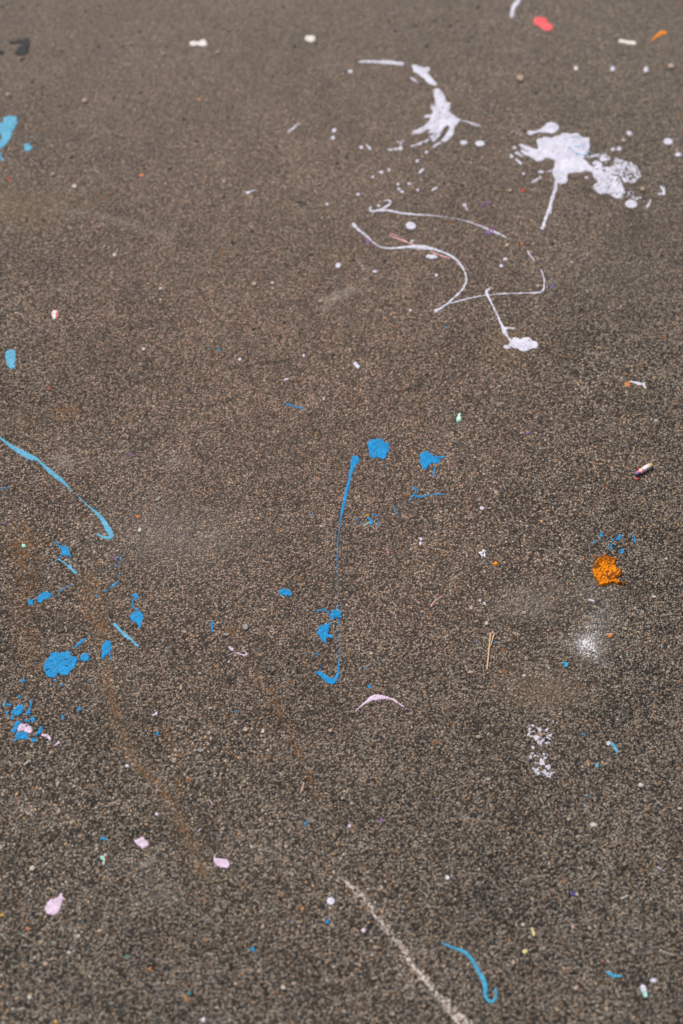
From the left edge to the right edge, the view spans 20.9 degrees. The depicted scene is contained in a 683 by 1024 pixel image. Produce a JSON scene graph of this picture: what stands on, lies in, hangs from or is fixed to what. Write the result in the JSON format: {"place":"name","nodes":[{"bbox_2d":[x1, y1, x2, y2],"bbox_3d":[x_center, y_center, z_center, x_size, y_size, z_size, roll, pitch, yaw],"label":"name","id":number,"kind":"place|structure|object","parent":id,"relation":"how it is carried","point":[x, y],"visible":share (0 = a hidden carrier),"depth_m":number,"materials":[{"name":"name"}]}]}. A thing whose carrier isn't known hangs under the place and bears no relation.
{"place":"outdoors","nodes":[
{"label":"outdoors","id":0,"kind":"place"},
{"bbox_2d":[0,0,682,1023],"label":"asphalt ground","id":1,"kind":"structure","parent":0,"point":[238,466],"depth_m":1.79,"materials":[{"name":"asphalt"}]},
{"bbox_2d":[0,115,17,155],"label":"paint splash","id":2,"kind":"object","parent":1,"relation":"on","point":[8,125],"visible":1,"depth_m":2.07,"materials":[{"name":"blue paint"}]},
{"bbox_2d":[5,349,15,368],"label":"paint splash","id":3,"kind":"object","parent":1,"relation":"on","point":[10,355],"visible":1,"depth_m":1.89,"materials":[{"name":"blue paint"}]},
{"bbox_2d":[0,37,29,60],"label":"tar stain","id":4,"kind":"object","parent":1,"relation":"on","point":[23,49],"visible":1,"depth_m":2.14,"materials":[{"name":"grey paint"}]},
{"bbox_2d":[11,721,20,732],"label":"paint splash","id":5,"kind":"object","parent":1,"relation":"on","point":[16,725],"visible":1,"depth_m":1.66,"materials":[{"name":"blue paint"}]},
{"bbox_2d":[11,705,23,715],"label":"paint splash","id":6,"kind":"object","parent":1,"relation":"on","point":[17,710],"visible":1,"depth_m":1.67,"materials":[{"name":"blue paint"}]},
{"bbox_2d":[14,731,28,741],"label":"paint splash","id":7,"kind":"object","parent":1,"relation":"on","point":[22,735],"visible":1,"depth_m":1.66,"materials":[{"name":"blue paint"}]},
{"bbox_2d":[17,724,31,732],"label":"paint splash","id":8,"kind":"object","parent":1,"relation":"on","point":[28,729],"visible":1,"depth_m":1.66,"materials":[{"name":"paint"}]},
{"bbox_2d":[24,143,32,150],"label":"paint splash","id":9,"kind":"object","parent":1,"relation":"on","point":[27,146],"visible":1,"depth_m":2.05,"materials":[{"name":"blue paint"}]},
{"bbox_2d":[25,699,32,715],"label":"paint streak","id":10,"kind":"object","parent":1,"relation":"on","point":[28,712],"visible":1,"depth_m":1.67,"materials":[{"name":"blue paint"}]},
{"bbox_2d":[24,717,35,721],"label":"paint splash","id":11,"kind":"object","parent":1,"relation":"on","point":[32,719],"visible":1,"depth_m":1.67,"materials":[{"name":"blue paint"}]},
{"bbox_2d":[28,599,33,604],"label":"paint splash","id":12,"kind":"object","parent":1,"relation":"on","point":[30,601],"visible":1,"depth_m":1.73,"materials":[{"name":"blue paint"}]},
{"bbox_2d":[37,592,51,602],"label":"paint splash","id":13,"kind":"object","parent":1,"relation":"on","point":[42,597],"visible":1,"depth_m":1.74,"materials":[{"name":"blue paint"}]},
{"bbox_2d":[41,734,50,740],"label":"paint streak","id":14,"kind":"object","parent":1,"relation":"on","point":[47,735],"visible":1,"depth_m":1.66,"materials":[{"name":"paint"}]},
{"bbox_2d":[45,893,63,914],"bbox_3d":[-0.244,0.333,1.573,0.013,0.001,0.021,14,58,9],"label":"petal","id":15,"kind":"object","parent":1,"relation":"on","point":[52,906],"visible":1,"depth_m":1.57,"materials":[{"name":"pink paint"}]},
{"bbox_2d":[52,310,58,319],"bbox_3d":[-0.298,-0.205,1.921,0.007,0.002,0.013,0,57,0],"label":"chip","id":16,"kind":"object","parent":1,"relation":"on","point":[55,313],"visible":1,"depth_m":1.92,"materials":[{"name":"white paint"}]},
{"bbox_2d":[0,437,113,539],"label":"paint streak","id":17,"kind":"object","parent":1,"relation":"on","point":[31,457],"visible":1,"depth_m":1.81,"materials":[{"name":"blue paint"}]},
{"bbox_2d":[43,650,77,677],"bbox_3d":[-0.258,0.140,1.698,0.032,0.001,0.030,0,57,0],"label":"paint splash","id":18,"kind":"object","parent":1,"relation":"on","point":[58,665],"visible":1,"depth_m":1.70,"materials":[{"name":"blue paint"}]},
{"bbox_2d":[55,541,70,558],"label":"paint splash","id":19,"kind":"object","parent":1,"relation":"on","point":[65,550],"visible":1,"depth_m":1.76,"materials":[{"name":"blue paint"}]},
{"bbox_2d":[51,559,76,573],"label":"paint streak","id":20,"kind":"object","parent":1,"relation":"on","point":[72,570],"visible":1,"depth_m":1.75,"materials":[{"name":"blue paint"}]},
{"bbox_2d":[74,638,85,648],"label":"paint streak","id":21,"kind":"object","parent":1,"relation":"on","point":[80,642],"visible":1,"depth_m":1.71,"materials":[{"name":"blue paint"}]},
{"bbox_2d":[80,651,89,661],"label":"paint splash","id":22,"kind":"object","parent":1,"relation":"on","point":[84,657],"visible":1,"depth_m":1.70,"materials":[{"name":"blue paint"}]},
{"bbox_2d":[100,853,107,864],"bbox_3d":[-0.205,0.299,1.593,0.007,0.002,0.011,0,57,0],"label":"chip","id":23,"kind":"object","parent":1,"relation":"on","point":[103,858],"visible":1,"depth_m":1.59,"materials":[{"name":"green paint"}]},
{"bbox_2d":[101,640,111,660],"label":"paint splash","id":24,"kind":"object","parent":1,"relation":"on","point":[106,647],"visible":1,"depth_m":1.71,"materials":[{"name":"blue paint"}]},
{"bbox_2d":[113,623,138,646],"bbox_3d":[-0.200,0.114,1.714,0.004,0.002,0.036,-39,65,-22],"label":"paint streak","id":25,"kind":"object","parent":1,"relation":"on","point":[124,634],"visible":1,"depth_m":1.71,"materials":[{"name":"blue paint"}]},
{"bbox_2d":[131,594,139,609],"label":"paint splash","id":26,"kind":"object","parent":1,"relation":"on","point":[136,596],"visible":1,"depth_m":1.74,"materials":[{"name":"blue paint"}]},
{"bbox_2d":[130,611,143,627],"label":"paint splash","id":27,"kind":"object","parent":1,"relation":"on","point":[138,617],"visible":1,"depth_m":1.72,"materials":[{"name":"blue paint"}]},
{"bbox_2d":[134,837,147,848],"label":"paint splash","id":28,"kind":"object","parent":1,"relation":"on","point":[142,842],"visible":1,"depth_m":1.60,"materials":[{"name":"pink paint"}]},
{"bbox_2d":[190,39,206,46],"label":"paint splash","id":29,"kind":"object","parent":1,"relation":"on","point":[202,42],"visible":1,"depth_m":2.14,"materials":[{"name":"white paint"}]},
{"bbox_2d":[214,854,229,867],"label":"paint splash","id":30,"kind":"object","parent":1,"relation":"on","point":[222,863],"visible":1,"depth_m":1.59,"materials":[{"name":"pink paint"}]},
{"bbox_2d":[229,647,247,655],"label":"paint streak","id":31,"kind":"object","parent":1,"relation":"on","point":[240,653],"visible":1,"depth_m":1.70,"materials":[{"name":"paint"}]},
{"bbox_2d":[278,589,291,595],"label":"paint splash","id":32,"kind":"object","parent":1,"relation":"on","point":[285,592],"visible":1,"depth_m":1.74,"materials":[{"name":"blue paint"}]},
{"bbox_2d":[305,35,314,41],"bbox_3d":[-0.036,-0.549,2.144,0.013,0.001,0.012,0,57,0],"label":"paint drop","id":33,"kind":"object","parent":1,"relation":"on","point":[309,38],"visible":1,"depth_m":2.14,"materials":[{"name":"white paint"}]},
{"bbox_2d":[316,622,332,642],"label":"paint splash","id":34,"kind":"object","parent":1,"relation":"on","point":[322,633],"visible":1,"depth_m":1.72,"materials":[{"name":"blue paint"}]},
{"bbox_2d":[327,897,334,904],"bbox_3d":[-0.009,0.331,1.575,0.007,0.001,0.007,0,57,0],"label":"paint drop","id":35,"kind":"object","parent":1,"relation":"on","point":[330,900],"visible":1,"depth_m":1.57,"materials":[{"name":"white paint"}]},
{"bbox_2d":[315,455,359,683],"bbox_3d":[-0.006,0.050,1.756,0.027,0.001,0.255,4,57,3],"label":"paint streak","id":36,"kind":"object","parent":1,"relation":"on","point":[335,613],"visible":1,"depth_m":1.73,"materials":[{"name":"blue paint"}]},
{"bbox_2d":[368,438,389,459],"bbox_3d":[0.037,-0.062,1.829,0.022,0.001,0.026,0,57,0],"label":"paint splash","id":37,"kind":"object","parent":1,"relation":"on","point":[379,448],"visible":1,"depth_m":1.83,"materials":[{"name":"blue paint"}]},
{"bbox_2d":[355,694,406,711],"bbox_3d":[0.037,0.173,1.675,0.050,0.001,0.018,0,57,0],"label":"paint streak","id":38,"kind":"object","parent":1,"relation":"on","point":[376,697],"visible":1,"depth_m":1.68,"materials":[{"name":"paint"}]},
{"bbox_2d":[359,60,403,65],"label":"paint streak","id":39,"kind":"object","parent":1,"relation":"on","point":[386,62],"visible":1,"depth_m":2.12,"materials":[{"name":"white paint"}]},
{"bbox_2d":[387,140,403,150],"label":"paint splash","id":40,"kind":"object","parent":1,"relation":"on","point":[400,148],"visible":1,"depth_m":2.05,"materials":[{"name":"white paint"}]},
{"bbox_2d":[388,233,413,244],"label":"paint streak","id":41,"kind":"object","parent":1,"relation":"on","point":[399,238],"visible":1,"depth_m":1.98,"materials":[{"name":"paint"}]},
{"bbox_2d":[338,877,472,1023],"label":"paint streak","id":42,"kind":"object","parent":1,"relation":"on","point":[408,959],"visible":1,"depth_m":1.54,"materials":[{"name":"beige paint"}]},
{"bbox_2d":[352,223,466,312],"bbox_3d":[0.080,-0.273,1.966,0.064,0.003,0.152,-31,62,-18],"label":"paint streak","id":43,"kind":"object","parent":1,"relation":"on","point":[423,247],"visible":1,"depth_m":1.97,"materials":[{"name":"white paint"}]},
{"bbox_2d":[406,222,415,229],"bbox_3d":[0.075,-0.308,1.988,0.011,0.001,0.011,0,57,0],"label":"paint drop","id":44,"kind":"object","parent":1,"relation":"on","point":[410,225],"visible":1,"depth_m":1.99,"materials":[{"name":"white paint"}]},
{"bbox_2d":[411,139,429,146],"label":"paint streak","id":45,"kind":"object","parent":1,"relation":"on","point":[424,141],"visible":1,"depth_m":2.05,"materials":[{"name":"white paint"}]},
{"bbox_2d":[412,64,436,85],"bbox_3d":[0.094,-0.499,2.113,0.020,0.001,0.040,-14,58,-9],"label":"paint splash","id":46,"kind":"object","parent":1,"relation":"on","point":[421,71],"visible":1,"depth_m":2.12,"materials":[{"name":"white paint"}]},
{"bbox_2d":[408,487,443,502],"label":"paint streak","id":47,"kind":"object","parent":1,"relation":"on","point":[415,488],"visible":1,"depth_m":1.80,"materials":[{"name":"blue paint"}]},
{"bbox_2d":[426,254,436,258],"bbox_3d":[0.096,-0.271,1.965,0.013,0.001,0.007,0,57,0],"label":"paint drop","id":48,"kind":"object","parent":1,"relation":"on","point":[432,256],"visible":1,"depth_m":1.96,"materials":[{"name":"white paint"}]},
{"bbox_2d":[420,451,445,468],"bbox_3d":[0.088,-0.053,1.824,0.028,0.001,0.019,-22,60,-14],"label":"paint splash","id":49,"kind":"object","parent":1,"relation":"on","point":[426,459],"visible":1,"depth_m":1.82,"materials":[{"name":"blue paint"}]},
{"bbox_2d":[412,88,459,141],"bbox_3d":[0.112,-0.444,2.076,0.044,0.002,0.081,18,59,11],"label":"paint splash","id":50,"kind":"object","parent":1,"relation":"on","point":[443,121],"visible":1,"depth_m":2.07,"materials":[{"name":"white paint"}]},
{"bbox_2d":[369,200,506,237],"bbox_3d":[0.106,-0.318,1.995,0.154,0.002,0.023,12,58,8],"label":"paint streak","id":51,"kind":"object","parent":1,"relation":"on","point":[385,209],"visible":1,"depth_m":2.00,"materials":[{"name":"white paint"}]},
{"bbox_2d":[456,413,461,421],"bbox_3d":[0.118,-0.095,1.850,0.006,0.002,0.012,0,57,0],"label":"chip","id":52,"kind":"object","parent":1,"relation":"on","point":[458,418],"visible":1,"depth_m":1.85,"materials":[{"name":"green paint"}]},
{"bbox_2d":[458,444,467,449],"bbox_3d":[0.120,-0.064,1.831,0.011,0.001,0.008,0,57,0],"label":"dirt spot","id":53,"kind":"object","parent":1,"relation":"on","point":[463,447],"visible":1,"depth_m":1.83,"materials":[{"name":"brown soil"}]},
{"bbox_2d":[441,943,496,1002],"bbox_3d":[0.108,0.381,1.540,0.014,0.002,0.066,-32,62,-19],"label":"paint streak","id":54,"kind":"object","parent":1,"relation":"on","point":[478,970],"visible":1,"depth_m":1.54,"materials":[{"name":"blue paint"}]},
{"bbox_2d":[460,119,479,126],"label":"paint streak","id":55,"kind":"object","parent":1,"relation":"on","point":[472,123],"visible":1,"depth_m":2.07,"materials":[{"name":"white paint"}]},
{"bbox_2d":[475,141,484,145],"bbox_3d":[0.154,-0.409,2.055,0.011,0.001,0.009,0,57,0],"label":"paint drop","id":56,"kind":"object","parent":1,"relation":"on","point":[479,143],"visible":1,"depth_m":2.05,"materials":[{"name":"white paint"}]},
{"bbox_2d":[478,549,486,556],"bbox_3d":[0.135,0.039,1.764,0.008,0.001,0.010,0,57,0],"label":"paint fleck","id":57,"kind":"object","parent":1,"relation":"on","point":[482,552],"visible":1,"depth_m":1.76},
{"bbox_2d":[486,632,494,669],"bbox_3d":[0.137,0.128,1.705,0.010,0.002,0.040,0,57,0],"label":"straw","id":58,"kind":"object","parent":1,"relation":"on","point":[490,641],"visible":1,"depth_m":1.71,"materials":[{"name":"beige plant"}]},
{"bbox_2d":[485,227,496,234],"bbox_3d":[0.160,-0.302,1.985,0.013,0.001,0.011,0,57,0],"label":"paint fleck","id":59,"kind":"object","parent":1,"relation":"on","point":[488,232],"visible":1,"depth_m":1.98},
{"bbox_2d":[447,269,544,304],"bbox_3d":[0.167,-0.226,1.935,0.112,0.002,0.030,-22,60,-14],"label":"paint streak","id":60,"kind":"object","parent":1,"relation":"on","point":[503,293],"visible":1,"depth_m":1.94,"materials":[{"name":"white paint"}]},
{"bbox_2d":[485,288,537,351],"bbox_3d":[0.166,-0.196,1.915,0.033,0.002,0.091,-28,61,-17],"label":"paint streak","id":61,"kind":"object","parent":1,"relation":"on","point":[525,344],"visible":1,"depth_m":1.90,"materials":[{"name":"white paint"}]},
{"bbox_2d":[510,0,520,17],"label":"paint streak","id":62,"kind":"object","parent":1,"relation":"on","point":[515,4],"visible":1,"depth_m":2.17,"materials":[{"name":"white paint"}]},
{"bbox_2d":[510,131,522,164],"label":"paint splash","id":63,"kind":"object","parent":1,"relation":"on","point":[516,159],"visible":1,"depth_m":2.04,"materials":[{"name":"white paint"}]},
{"bbox_2d":[517,75,523,80],"bbox_3d":[0.204,-0.495,2.108,0.009,0.005,0.009,0,57,0],"label":"pebble","id":64,"kind":"object","parent":1,"relation":"on","point":[520,77],"visible":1,"depth_m":2.11,"materials":[{"name":"beige stone"}]},
{"bbox_2d":[527,719,559,777],"bbox_3d":[0.181,0.211,1.651,0.031,0.001,0.057,0,57,0],"label":"paint splash","id":65,"kind":"object","parent":1,"relation":"on","point":[541,760],"visible":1,"depth_m":1.65,"materials":[{"name":"white paint"}]},
{"bbox_2d":[528,122,558,134],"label":"paint splash","id":66,"kind":"object","parent":1,"relation":"on","point":[550,127],"visible":1,"depth_m":2.07,"materials":[{"name":"white paint"}]},
{"bbox_2d":[534,17,552,30],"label":"paint splash","id":67,"kind":"object","parent":1,"relation":"on","point":[541,22],"visible":1,"depth_m":2.16,"materials":[{"name":"red paint"}]},
{"bbox_2d":[519,133,591,229],"bbox_3d":[0.237,-0.363,2.024,0.080,0.002,0.143,0,57,0],"label":"paint splash","id":68,"kind":"object","parent":1,"relation":"on","point":[566,152],"visible":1,"depth_m":2.04,"materials":[{"name":"white paint"}]},
{"bbox_2d":[571,625,599,658],"bbox_3d":[0.225,0.119,1.711,0.026,0.001,0.041,0,57,0],"label":"chalk powder","id":69,"kind":"object","parent":1,"relation":"on","point":[585,642],"visible":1,"depth_m":1.71,"materials":[{"name":"white"}]},
{"bbox_2d":[589,823,597,827],"bbox_3d":[0.220,0.273,1.610,0.008,0.003,0.005,0,57,0],"label":"pebble","id":70,"kind":"object","parent":1,"relation":"on","point":[593,825],"visible":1,"depth_m":1.61,"materials":[{"name":"beige stone"}]},
{"bbox_2d":[592,554,625,585],"bbox_3d":[0.252,0.055,1.751,0.028,0.004,0.036,-10,58,-6],"label":"dried paint lump","id":71,"kind":"object","parent":1,"relation":"on","point":[605,571],"visible":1,"depth_m":1.75,"materials":[{"name":"orange paint"}]},
{"bbox_2d":[584,153,641,200],"bbox_3d":[0.296,-0.368,2.026,0.064,0.002,0.072,0,57,0],"label":"paint splash","id":72,"kind":"object","parent":1,"relation":"on","point":[603,180],"visible":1,"depth_m":2.02,"materials":[{"name":"white paint"}]},
{"bbox_2d":[606,971,621,977],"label":"paint streak","id":73,"kind":"object","parent":1,"relation":"on","point":[612,975],"visible":1,"depth_m":1.54,"materials":[{"name":"blue paint"}]},
{"bbox_2d":[610,742,617,752],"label":"paint streak","id":74,"kind":"object","parent":1,"relation":"on","point":[614,746],"visible":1,"depth_m":1.65,"materials":[{"name":"blue paint"}]},
{"bbox_2d":[619,40,635,44],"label":"paint streak","id":75,"kind":"object","parent":1,"relation":"on","point":[628,42],"visible":1,"depth_m":2.14,"materials":[{"name":"white paint"}]},
{"bbox_2d":[625,200,636,207],"bbox_3d":[0.314,-0.334,2.004,0.013,0.001,0.012,0,57,0],"label":"paint drop","id":76,"kind":"object","parent":1,"relation":"on","point":[630,203],"visible":1,"depth_m":2.00,"materials":[{"name":"white paint"}]},
{"bbox_2d":[629,381,645,388],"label":"paint streak","id":77,"kind":"object","parent":1,"relation":"on","point":[639,383],"visible":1,"depth_m":1.87,"materials":[{"name":"white paint"}]},
{"bbox_2d":[635,463,652,474],"bbox_3d":[0.296,-0.042,1.814,0.021,0.005,0.006,-30,62,-18],"label":"chalk stub","id":78,"kind":"object","parent":1,"relation":"on","point":[646,467],"visible":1,"depth_m":1.81,"materials":[{"name":"white"}]},
{"bbox_2d":[640,985,647,996],"bbox_3d":[0.250,0.396,1.529,0.006,0.002,0.011,0,57,0],"label":"chip","id":79,"kind":"object","parent":1,"relation":"on","point":[643,988],"visible":1,"depth_m":1.53,"materials":[{"name":"white paint"}]},
{"bbox_2d":[652,30,666,39],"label":"paint streak","id":80,"kind":"object","parent":1,"relation":"on","point":[660,33],"visible":1,"depth_m":2.15,"materials":[{"name":"orange paint"}]},
{"bbox_2d":[655,185,664,194],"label":"paint splash","id":81,"kind":"object","parent":1,"relation":"on","point":[663,190],"visible":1,"depth_m":2.01,"materials":[{"name":"white paint"}]},
{"bbox_2d":[664,138,672,144],"bbox_3d":[0.363,-0.412,2.056,0.010,0.001,0.011,0,57,0],"label":"paint drop","id":82,"kind":"object","parent":1,"relation":"on","point":[667,141],"visible":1,"depth_m":2.06,"materials":[{"name":"white paint"}]}
]}

